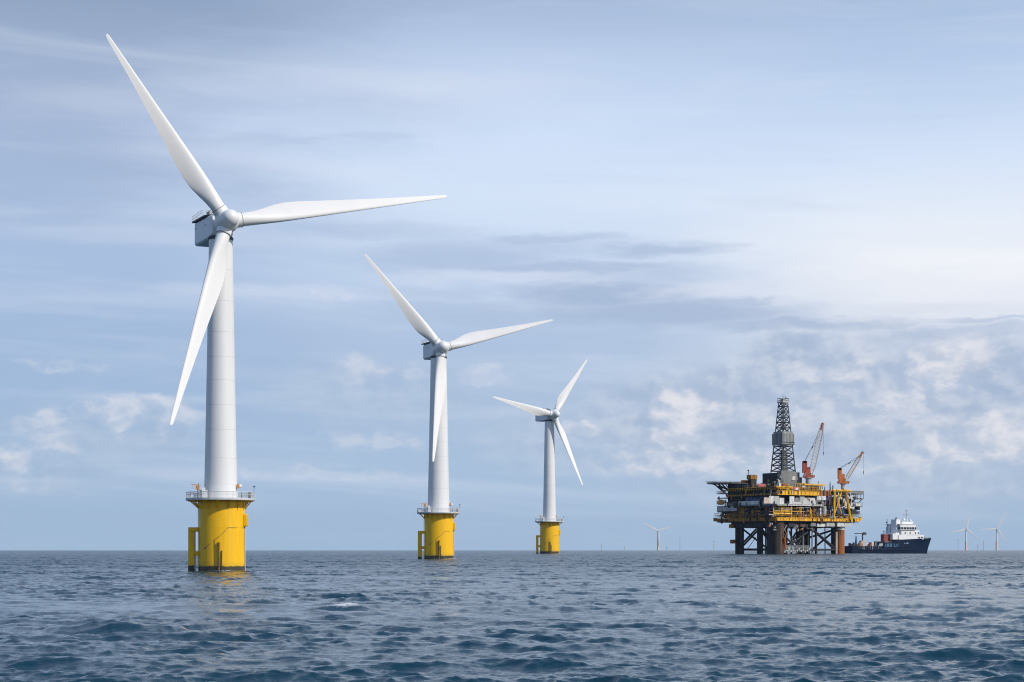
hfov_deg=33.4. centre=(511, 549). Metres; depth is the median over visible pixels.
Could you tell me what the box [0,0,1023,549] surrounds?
sky
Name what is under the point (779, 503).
oil platform
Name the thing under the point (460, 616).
sea
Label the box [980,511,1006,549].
wind turbine
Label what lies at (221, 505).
wind turbine
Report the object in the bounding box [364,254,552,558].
wind turbine
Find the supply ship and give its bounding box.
[845,510,930,553]
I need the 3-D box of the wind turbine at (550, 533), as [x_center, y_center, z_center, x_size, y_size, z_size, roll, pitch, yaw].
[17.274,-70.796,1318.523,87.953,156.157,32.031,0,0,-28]
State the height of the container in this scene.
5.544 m
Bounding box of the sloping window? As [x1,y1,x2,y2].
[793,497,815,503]
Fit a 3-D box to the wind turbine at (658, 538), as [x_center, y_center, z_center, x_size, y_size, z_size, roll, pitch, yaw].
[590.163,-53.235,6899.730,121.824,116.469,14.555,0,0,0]
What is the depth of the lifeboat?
1261.18 m
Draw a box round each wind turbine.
[106,34,446,570]
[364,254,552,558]
[493,360,586,553]
[643,522,671,550]
[950,515,976,550]
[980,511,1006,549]
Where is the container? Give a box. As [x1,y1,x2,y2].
[881,534,889,540]
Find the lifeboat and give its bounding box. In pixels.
[717,499,724,504]
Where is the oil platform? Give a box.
[706,396,863,553]
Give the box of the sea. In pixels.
[0,550,1023,681]
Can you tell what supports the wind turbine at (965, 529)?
in the sea

